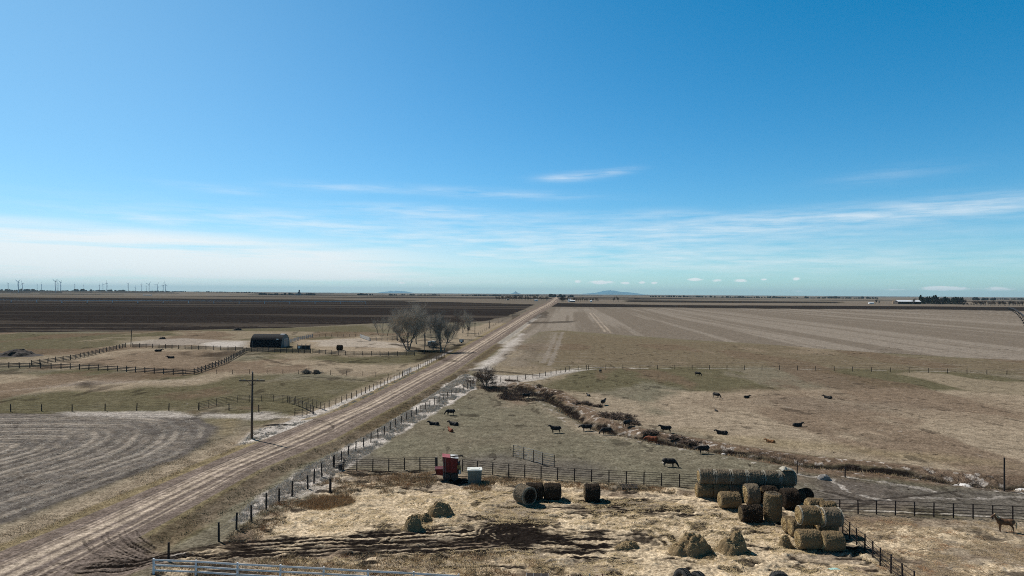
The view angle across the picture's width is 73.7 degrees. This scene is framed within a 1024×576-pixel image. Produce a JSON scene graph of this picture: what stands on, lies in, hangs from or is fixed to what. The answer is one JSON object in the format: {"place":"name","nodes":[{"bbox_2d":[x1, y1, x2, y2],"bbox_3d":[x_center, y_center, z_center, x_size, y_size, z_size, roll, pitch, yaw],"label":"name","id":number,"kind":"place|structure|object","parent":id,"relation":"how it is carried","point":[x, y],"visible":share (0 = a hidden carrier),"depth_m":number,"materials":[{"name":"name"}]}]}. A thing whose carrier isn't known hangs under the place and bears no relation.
{"place":"outdoors","nodes":[
{"label":"outdoors","id":0,"kind":"place"},
{"bbox_2d":[0,412,215,524],"bbox_3d":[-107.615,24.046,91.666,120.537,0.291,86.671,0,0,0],"label":"swathed field","id":1,"kind":"structure","parent":0,"point":[62,468],"depth_m":102.86,"materials":[{"name":"plant"}]},
{"bbox_2d":[0,439,258,546],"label":"dry grass","id":2,"kind":"structure","parent":0,"point":[69,518],"depth_m":86.68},
{"bbox_2d":[0,297,534,332],"bbox_3d":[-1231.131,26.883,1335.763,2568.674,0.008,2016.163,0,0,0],"label":"ploughed field","id":3,"kind":"structure","parent":0,"point":[24,314],"depth_m":767.11,"materials":[{"name":"soil"}]},
{"bbox_2d":[4,300,355,304],"bbox_3d":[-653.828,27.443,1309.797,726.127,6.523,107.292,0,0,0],"label":"irrigation line","id":4,"kind":"object","parent":3,"relation":"on","point":[205,301],"visible":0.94,"depth_m":1309.01,"materials":[{"name":"metal"}]},
{"bbox_2d":[250,334,289,347],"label":"arched barn","id":5,"kind":"structure","parent":0,"point":[270,340],"depth_m":295.85,"materials":[{"name":"metal"}]},
{"bbox_2d":[0,294,558,575],"bbox_3d":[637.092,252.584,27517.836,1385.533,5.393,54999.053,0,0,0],"label":"road","id":6,"kind":"structure","parent":0,"point":[74,548],"depth_m":83.48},
{"bbox_2d":[0,290,1023,575],"bbox_3d":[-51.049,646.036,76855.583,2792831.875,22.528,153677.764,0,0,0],"label":"ground","id":7,"kind":"structure","parent":0,"point":[48,388],"depth_m":188.49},
{"bbox_2d":[0,349,43,356],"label":"manure pile","id":8,"kind":"object","parent":7,"relation":"on","point":[18,353],"visible":0.99,"depth_m":248.00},
{"bbox_2d":[31,343,125,364],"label":"board fence","id":9,"kind":"object","parent":7,"relation":"on","point":[93,352],"visible":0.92,"depth_m":243.53,"materials":[{"name":"brown wood"}]},
{"bbox_2d":[0,362,193,374],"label":"board fence","id":10,"kind":"object","parent":7,"relation":"on","point":[88,368],"visible":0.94,"depth_m":206.09,"materials":[{"name":"brown wood"}]},
{"bbox_2d":[35,290,185,291],"bbox_3d":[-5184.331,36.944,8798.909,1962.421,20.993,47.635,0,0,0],"label":"distant wood","id":11,"kind":"object","parent":7,"relation":"on","point":[126,291],"visible":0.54,"depth_m":8789.34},
{"bbox_2d":[10,403,258,411],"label":"wire fence","id":12,"kind":"object","parent":7,"relation":"on","point":[136,407],"visible":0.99,"depth_m":136.82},
{"bbox_2d":[132,343,242,350],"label":"board fence","id":13,"kind":"object","parent":7,"relation":"on","point":[198,347],"visible":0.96,"depth_m":282.92,"materials":[{"name":"brown wood"}]},
{"bbox_2d":[194,348,245,373],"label":"board fence","id":14,"kind":"object","parent":7,"relation":"on","point":[236,355],"visible":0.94,"depth_m":224.10,"materials":[{"name":"brown wood"}]},
{"bbox_2d":[239,371,264,438],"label":"utility pole","id":15,"kind":"object","parent":7,"relation":"on","point":[252,384],"visible":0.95,"depth_m":111.09,"materials":[{"name":"brown wood"}]},
{"bbox_2d":[200,395,312,412],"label":"pipe pen","id":16,"kind":"object","parent":7,"relation":"on","point":[249,396],"visible":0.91,"depth_m":146.77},
{"bbox_2d":[218,455,334,541],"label":"wire fence","id":17,"kind":"object","parent":7,"relation":"on","point":[237,517],"visible":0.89,"depth_m":75.25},
{"bbox_2d":[246,347,310,352],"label":"board fence","id":18,"kind":"object","parent":7,"relation":"on","point":[278,349],"visible":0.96,"depth_m":271.29,"materials":[{"name":"brown wood"}]},
{"bbox_2d":[259,293,315,294],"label":"distant wood","id":19,"kind":"object","parent":7,"relation":"on","point":[285,294],"visible":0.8,"depth_m":5584.77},
{"bbox_2d":[287,396,324,410],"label":"pipe pen","id":20,"kind":"object","parent":7,"relation":"on","point":[309,401],"visible":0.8,"depth_m":143.69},
{"bbox_2d":[150,371,468,543],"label":"roadside weeds","id":21,"kind":"object","parent":7,"relation":"on","point":[291,468],"visible":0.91,"depth_m":84.58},
{"bbox_2d":[239,363,431,444],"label":"pale grass","id":22,"kind":"structure","parent":7,"relation":"on","point":[266,434],"depth_m":120.74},
{"bbox_2d":[232,374,474,521],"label":"pale grass","id":23,"kind":"structure","parent":7,"relation":"on","point":[413,419],"depth_m":102.78,"materials":[{"name":"plant"}]},
{"bbox_2d":[312,349,414,355],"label":"board fence","id":24,"kind":"object","parent":7,"relation":"on","point":[371,353],"visible":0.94,"depth_m":261.13,"materials":[{"name":"brown wood"}]},
{"bbox_2d":[329,353,444,407],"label":"wire fence","id":25,"kind":"object","parent":7,"relation":"on","point":[382,382],"visible":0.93,"depth_m":175.14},
{"bbox_2d":[334,379,473,464],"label":"wire fence","id":26,"kind":"object","parent":7,"relation":"on","point":[395,423],"visible":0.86,"depth_m":120.36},
{"bbox_2d":[385,301,434,349],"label":"bare tree","id":27,"kind":"object","parent":7,"relation":"on","point":[416,321],"visible":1,"depth_m":287.08,"materials":[{"name":"grey plant"}]},
{"bbox_2d":[417,309,432,346],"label":"bare tree","id":28,"kind":"object","parent":7,"relation":"on","point":[424,325],"visible":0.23,"depth_m":305.06,"materials":[{"name":"grey plant"}]},
{"bbox_2d":[426,340,443,349],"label":"bush","id":29,"kind":"object","parent":7,"relation":"on","point":[435,344],"visible":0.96,"depth_m":288.47,"materials":[{"name":"grey plant"}]},
{"bbox_2d":[427,308,459,351],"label":"bare tree","id":30,"kind":"object","parent":7,"relation":"on","point":[436,325],"visible":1,"depth_m":278.48,"materials":[{"name":"grey plant"}]},
{"bbox_2d":[446,315,466,335],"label":"bare tree","id":31,"kind":"object","parent":7,"relation":"on","point":[461,321],"visible":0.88,"depth_m":357.81,"materials":[{"name":"grey plant"}]},
{"bbox_2d":[463,309,472,335],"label":"bare tree","id":32,"kind":"object","parent":7,"relation":"on","point":[469,321],"visible":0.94,"depth_m":386.02,"materials":[{"name":"grey plant"}]},
{"bbox_2d":[154,469,891,575],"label":"farmyard","id":33,"kind":"structure","parent":7,"relation":"attached to","point":[564,544],"depth_m":67.40,"materials":[{"name":"plant"}]},
{"bbox_2d":[152,558,458,575],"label":"white rail fence","id":34,"kind":"object","parent":33,"relation":"on","point":[280,566],"visible":1,"depth_m":56.96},
{"bbox_2d":[296,492,356,510],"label":"rust grass","id":35,"kind":"structure","parent":33,"relation":"on","point":[324,502],"depth_m":77.03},
{"bbox_2d":[223,473,439,541],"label":"dry grass","id":36,"kind":"structure","parent":33,"relation":"on","point":[286,503],"depth_m":81.02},
{"bbox_2d":[156,549,568,575],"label":"dry grass","id":37,"kind":"structure","parent":33,"relation":"on","point":[285,561],"depth_m":60.08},
{"bbox_2d":[337,470,449,485],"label":"rust grass","id":38,"kind":"structure","parent":33,"relation":"on","point":[405,475],"depth_m":88.68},
{"bbox_2d":[401,514,425,531],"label":"hay pile","id":39,"kind":"object","parent":33,"relation":"on","point":[413,522],"visible":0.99,"depth_m":68.98,"materials":[{"name":"plant"}]},
{"bbox_2d":[417,513,432,523],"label":"hay pile","id":40,"kind":"object","parent":33,"relation":"on","point":[427,518],"visible":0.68,"depth_m":71.77,"materials":[{"name":"plant"}]},
{"bbox_2d":[427,501,455,517],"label":"hay pile","id":41,"kind":"object","parent":33,"relation":"on","point":[437,509],"visible":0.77,"depth_m":73.13,"materials":[{"name":"plant"}]},
{"bbox_2d":[432,453,462,480],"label":"farm machine","id":42,"kind":"object","parent":33,"relation":"on","point":[450,468],"visible":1,"depth_m":87.44,"materials":[{"name":"red paint"}]},
{"bbox_2d":[467,467,481,482],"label":"water tank","id":43,"kind":"object","parent":33,"relation":"on","point":[474,474],"visible":1,"depth_m":86.14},
{"bbox_2d":[463,479,496,490],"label":"rust grass","id":44,"kind":"structure","parent":33,"relation":"on","point":[481,486],"depth_m":84.65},
{"bbox_2d":[513,484,536,504],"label":"round bale","id":45,"kind":"object","parent":33,"relation":"on","point":[524,494],"visible":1,"depth_m":77.64},
{"bbox_2d":[526,482,543,499],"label":"round bale","id":46,"kind":"object","parent":33,"relation":"on","point":[538,487],"visible":0.52,"depth_m":79.33,"materials":[{"name":"brown plant"}]},
{"bbox_2d":[526,573,547,575],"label":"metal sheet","id":47,"kind":"object","parent":33,"relation":"on","point":[536,574],"visible":1,"depth_m":55.59,"materials":[{"name":"metal"}]},
{"bbox_2d":[543,482,561,500],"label":"round bale","id":48,"kind":"object","parent":33,"relation":"on","point":[552,491],"visible":0.99,"depth_m":79.03},
{"bbox_2d":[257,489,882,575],"bbox_3d":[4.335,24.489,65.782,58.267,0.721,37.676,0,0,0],"label":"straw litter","id":49,"kind":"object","parent":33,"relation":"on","point":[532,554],"visible":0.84,"depth_m":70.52,"materials":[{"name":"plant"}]},
{"bbox_2d":[583,483,600,500],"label":"round bale","id":50,"kind":"object","parent":33,"relation":"on","point":[591,491],"visible":1,"depth_m":78.93,"materials":[{"name":"brown plant"}]},
{"bbox_2d":[613,540,639,550],"bbox_3d":[11.166,24.335,64.778,3.600,0.862,2.080,0,0,0],"label":"hay pile","id":51,"kind":"object","parent":33,"relation":"on","point":[627,545],"visible":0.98,"depth_m":64.38,"materials":[{"name":"plant"}]},
{"bbox_2d":[673,568,691,575],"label":"tractor tyre","id":52,"kind":"object","parent":33,"relation":"on","point":[682,571],"visible":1,"depth_m":55.18,"materials":[{"name":"rubber"}]},
{"bbox_2d":[668,532,716,559],"bbox_3d":[17.082,23.848,63.827,5.800,1.956,4.000,0,0,0],"label":"hay pile","id":53,"kind":"object","parent":33,"relation":"on","point":[694,545],"visible":0.98,"depth_m":63.03,"materials":[{"name":"plant"}]},
{"bbox_2d":[694,483,713,497],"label":"round bale","id":54,"kind":"object","parent":33,"relation":"on","point":[702,490],"visible":0.98,"depth_m":80.27,"materials":[{"name":"plant"}]},
{"bbox_2d":[697,468,715,484],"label":"round bale","id":55,"kind":"object","parent":54,"relation":"on","point":[706,476],"visible":1,"depth_m":80.34},
{"bbox_2d":[712,484,729,497],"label":"round bale","id":56,"kind":"object","parent":33,"relation":"on","point":[717,488],"visible":0.51,"depth_m":80.22,"materials":[{"name":"plant"}]},
{"bbox_2d":[714,469,731,484],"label":"round bale","id":57,"kind":"object","parent":56,"relation":"on","point":[723,476],"visible":0.9,"depth_m":80.20},
{"bbox_2d":[717,491,741,508],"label":"round bale","id":58,"kind":"object","parent":33,"relation":"on","point":[728,500],"visible":0.97,"depth_m":76.38,"materials":[{"name":"plant"}]},
{"bbox_2d":[714,531,752,556],"bbox_3d":[20.777,23.796,63.791,5.000,2.283,3.600,0,0,0],"label":"hay pile","id":59,"kind":"object","parent":33,"relation":"on","point":[733,544],"visible":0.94,"depth_m":63.22,"materials":[{"name":"plant"}]},
{"bbox_2d":[729,484,742,498],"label":"round bale","id":60,"kind":"object","parent":33,"relation":"on","point":[735,488],"visible":0.31,"depth_m":80.08},
{"bbox_2d":[730,469,747,484],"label":"round bale","id":61,"kind":"object","parent":60,"relation":"on","point":[739,476],"visible":0.81,"depth_m":80.09},
{"bbox_2d":[738,504,763,522],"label":"round bale","id":62,"kind":"object","parent":33,"relation":"on","point":[751,513],"visible":1,"depth_m":71.89,"materials":[{"name":"brown plant"}]},
{"bbox_2d":[742,483,760,504],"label":"round bale","id":63,"kind":"object","parent":62,"relation":"on","point":[751,493],"visible":0.95,"depth_m":77.66},
{"bbox_2d":[760,485,778,503],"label":"round bale","id":64,"kind":"object","parent":33,"relation":"on","point":[765,488],"visible":0.35,"depth_m":78.30,"materials":[{"name":"brown plant"}]},
{"bbox_2d":[763,491,782,522],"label":"round bale","id":65,"kind":"object","parent":33,"relation":"on","point":[772,506],"visible":0.98,"depth_m":72.09,"materials":[{"name":"plant"}]},
{"bbox_2d":[769,570,787,575],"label":"tractor tyre","id":66,"kind":"object","parent":33,"relation":"on","point":[778,573],"visible":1,"depth_m":55.03,"materials":[{"name":"rubber"}]},
{"bbox_2d":[776,534,794,548],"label":"hay pile","id":67,"kind":"object","parent":33,"relation":"on","point":[785,542],"visible":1,"depth_m":65.28,"materials":[{"name":"plant"}]},
{"bbox_2d":[781,515,792,532],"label":"round bale","id":68,"kind":"object","parent":33,"relation":"on","point":[784,522],"visible":0.56,"depth_m":69.18,"materials":[{"name":"plant"}]},
{"bbox_2d":[779,487,800,509],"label":"round bale","id":69,"kind":"object","parent":33,"relation":"on","point":[791,499],"visible":0.84,"depth_m":76.07},
{"bbox_2d":[787,518,812,536],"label":"round bale","id":70,"kind":"object","parent":33,"relation":"on","point":[793,525],"visible":0.57,"depth_m":67.68,"materials":[{"name":"beige plant"}]},
{"bbox_2d":[795,505,821,524],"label":"round bale","id":71,"kind":"object","parent":70,"relation":"on","point":[808,515],"visible":1,"depth_m":65.98,"materials":[{"name":"plant"}]},
{"bbox_2d":[798,487,813,501],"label":"round bale","id":72,"kind":"object","parent":33,"relation":"on","point":[807,492],"visible":0.63,"depth_m":79.23},
{"bbox_2d":[793,528,822,549],"bbox_3d":[28.176,23.856,64.919,2.620,2.099,2.141,0,0,0],"label":"round bale","id":73,"kind":"object","parent":33,"relation":"on","point":[808,539],"visible":1,"depth_m":64.20,"materials":[{"name":"plant"}]},
{"bbox_2d":[813,524,838,530],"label":"round bale","id":74,"kind":"object","parent":33,"relation":"on","point":[819,527],"visible":0.23,"depth_m":67.35,"materials":[{"name":"beige plant"}]},
{"bbox_2d":[819,500,837,506],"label":"round bale","id":75,"kind":"object","parent":74,"relation":"on","point":[829,503],"visible":0.28,"depth_m":68.91,"materials":[{"name":"beige plant"}]},
{"bbox_2d":[820,530,845,551],"bbox_3d":[30.172,23.804,64.391,2.403,2.115,2.133,0,0,0],"label":"round bale","id":76,"kind":"object","parent":33,"relation":"on","point":[833,541],"visible":0.92,"depth_m":63.64,"materials":[{"name":"beige plant"}]},
{"bbox_2d":[820,507,843,526],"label":"round bale","id":77,"kind":"object","parent":76,"relation":"on","point":[832,516],"visible":0.93,"depth_m":65.39},
{"bbox_2d":[842,518,914,575],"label":"pipe fence","id":78,"kind":"object","parent":33,"relation":"on","point":[873,552],"visible":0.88,"depth_m":62.30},
{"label":"round bale","id":79,"kind":"object","parent":33,"relation":"on","visible":0},
{"bbox_2d":[778,470,797,485],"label":"round bale","id":80,"kind":"object","parent":79,"relation":"on","point":[789,478],"visible":0.82,"depth_m":79.78},
{"bbox_2d":[335,368,1023,520],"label":"pasture","id":81,"kind":"structure","parent":7,"relation":"attached to","point":[966,424],"depth_m":120.39,"materials":[{"name":"plant"}]},
{"bbox_2d":[333,456,435,471],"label":"pipe fence","id":82,"kind":"object","parent":81,"relation":"on","point":[372,463],"visible":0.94,"depth_m":92.40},
{"bbox_2d":[465,366,497,387],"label":"bush","id":83,"kind":"object","parent":81,"relation":"on","point":[486,378],"visible":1,"depth_m":173.71,"materials":[{"name":"brown plant"}]},
{"bbox_2d":[513,445,554,467],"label":"loading pen","id":84,"kind":"object","parent":81,"relation":"on","point":[534,456],"visible":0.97,"depth_m":97.39,"materials":[{"name":"metal"}]},
{"bbox_2d":[462,459,697,486],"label":"pipe fence","id":85,"kind":"object","parent":81,"relation":"on","point":[608,472],"visible":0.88,"depth_m":87.41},
{"bbox_2d":[592,411,624,417],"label":"bush","id":86,"kind":"object","parent":81,"relation":"on","point":[604,414],"visible":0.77,"depth_m":132.37,"materials":[{"name":"brown plant"}]},
{"bbox_2d":[605,413,641,421],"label":"bush","id":87,"kind":"object","parent":81,"relation":"on","point":[627,416],"visible":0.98,"depth_m":129.73,"materials":[{"name":"brown plant"}]},
{"bbox_2d":[640,428,659,435],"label":"bush","id":88,"kind":"object","parent":81,"relation":"on","point":[651,431],"visible":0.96,"depth_m":117.30,"materials":[{"name":"brown plant"}]},
{"bbox_2d":[643,436,658,443],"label":"cow","id":89,"kind":"object","parent":81,"relation":"on","point":[652,438],"visible":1,"depth_m":108.77},
{"bbox_2d":[662,458,678,466],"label":"cow","id":90,"kind":"object","parent":81,"relation":"on","point":[672,461],"visible":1,"depth_m":94.94},
{"bbox_2d":[664,433,686,440],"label":"bush","id":91,"kind":"object","parent":81,"relation":"on","point":[673,437],"visible":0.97,"depth_m":113.31,"materials":[{"name":"brown plant"}]},
{"bbox_2d":[694,445,709,453],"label":"cow","id":92,"kind":"object","parent":81,"relation":"on","point":[703,447],"visible":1,"depth_m":102.20},
{"bbox_2d":[817,474,830,479],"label":"rock","id":93,"kind":"object","parent":81,"relation":"on","point":[823,477],"visible":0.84,"depth_m":88.88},
{"bbox_2d":[824,499,1023,519],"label":"pipe fence","id":94,"kind":"object","parent":81,"relation":"on","point":[933,509],"visible":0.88,"depth_m":74.42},
{"bbox_2d":[1003,457,1004,490],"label":"tall pole","id":95,"kind":"object","parent":81,"relation":"on","point":[1003,473],"visible":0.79,"depth_m":83.74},
{"bbox_2d":[676,438,701,447],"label":"bush","id":96,"kind":"object","parent":7,"relation":"on","point":[689,443],"visible":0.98,"depth_m":108.87,"materials":[{"name":"brown plant"}]},
{"bbox_2d":[474,383,1023,490],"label":"creek","id":97,"kind":"structure","parent":7,"relation":"in","point":[585,418],"depth_m":99.51,"materials":[{"name":"soil"}]},
{"bbox_2d":[480,379,553,402],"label":"creek brush","id":98,"kind":"object","parent":97,"relation":"on","point":[514,395],"visible":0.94,"depth_m":162.63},
{"bbox_2d":[489,381,1011,490],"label":"creek brush","id":99,"kind":"object","parent":97,"relation":"on","point":[751,452],"visible":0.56,"depth_m":102.88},
{"bbox_2d":[487,385,1022,490],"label":"dry grass","id":100,"kind":"structure","parent":7,"relation":"on","point":[581,422],"depth_m":99.93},
{"bbox_2d":[721,296,797,297],"bbox_3d":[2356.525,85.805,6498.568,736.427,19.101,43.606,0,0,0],"label":"distant wood","id":101,"kind":"object","parent":7,"relation":"on","point":[756,297],"visible":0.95,"depth_m":6491.21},
{"bbox_2d":[588,365,1020,374],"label":"wire fence","id":102,"kind":"object","parent":7,"relation":"on","point":[928,371],"visible":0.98,"depth_m":216.90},
{"bbox_2d":[804,296,877,298],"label":"distant wood","id":103,"kind":"object","parent":7,"relation":"on","point":[861,297],"visible":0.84,"depth_m":5989.90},
{"bbox_2d":[894,300,920,303],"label":"cattle shed","id":104,"kind":"structure","parent":7,"relation":"on","point":[906,301],"depth_m":2097.01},
{"bbox_2d":[840,514,1023,575],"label":"horse pen","id":105,"kind":"object","parent":7,"relation":"on","point":[980,560],"visible":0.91,"depth_m":66.66,"materials":[{"name":"plant"}]},
{"bbox_2d":[844,515,1023,575],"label":"straw litter","id":106,"kind":"object","parent":105,"relation":"on","point":[945,545],"visible":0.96,"depth_m":65.16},
{"bbox_2d":[990,513,1016,531],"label":"horse","id":107,"kind":"object","parent":105,"relation":"on","point":[1001,521],"visible":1,"depth_m":69.75},
{"bbox_2d":[0,0,1023,296],"label":"sky","id":108,"kind":"structure","parent":0,"point":[647,147],"materials":[{"name":"blue"}]},
{"bbox_2d":[482,475,692,495],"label":"dry grass","id":109,"kind":"structure","parent":0,"point":[567,483],"depth_m":85.99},
{"bbox_2d":[587,290,644,294],"bbox_3d":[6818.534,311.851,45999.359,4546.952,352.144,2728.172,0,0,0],"label":"mountain","id":110,"kind":"structure","parent":0,"point":[609,292],"depth_m":45322.80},
{"bbox_2d":[489,308,1023,363],"bbox_3d":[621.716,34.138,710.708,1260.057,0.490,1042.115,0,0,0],"label":"stubble field","id":111,"kind":"structure","parent":0,"point":[979,334],"depth_m":503.20,"materials":[{"name":"plant"}]},
{"bbox_2d":[497,330,1023,373],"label":"mown field","id":112,"kind":"structure","parent":0,"point":[550,351],"depth_m":263.17,"materials":[{"name":"plant"}]},
{"bbox_2d":[551,303,1023,310],"bbox_3d":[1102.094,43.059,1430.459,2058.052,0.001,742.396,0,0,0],"label":"dark strip field","id":113,"kind":"structure","parent":0,"point":[777,306],"depth_m":1421.25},
{"bbox_2d":[803,497,824,506],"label":"round bale","id":114,"kind":"object","parent":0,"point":[811,501],"visible":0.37,"depth_m":69.55,"materials":[{"name":"beige plant"}]},
{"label":"round bale","id":115,"kind":"object","parent":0,"visible":0},
{"bbox_2d":[746,469,763,484],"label":"round bale","id":116,"kind":"object","parent":115,"relation":"on","point":[756,477],"visible":0.8,"depth_m":79.97},
{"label":"round bale","id":117,"kind":"object","parent":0,"visible":0},
{"bbox_2d":[763,470,780,485],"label":"round bale","id":118,"kind":"object","parent":117,"relation":"on","point":[772,477],"visible":0.84,"depth_m":79.87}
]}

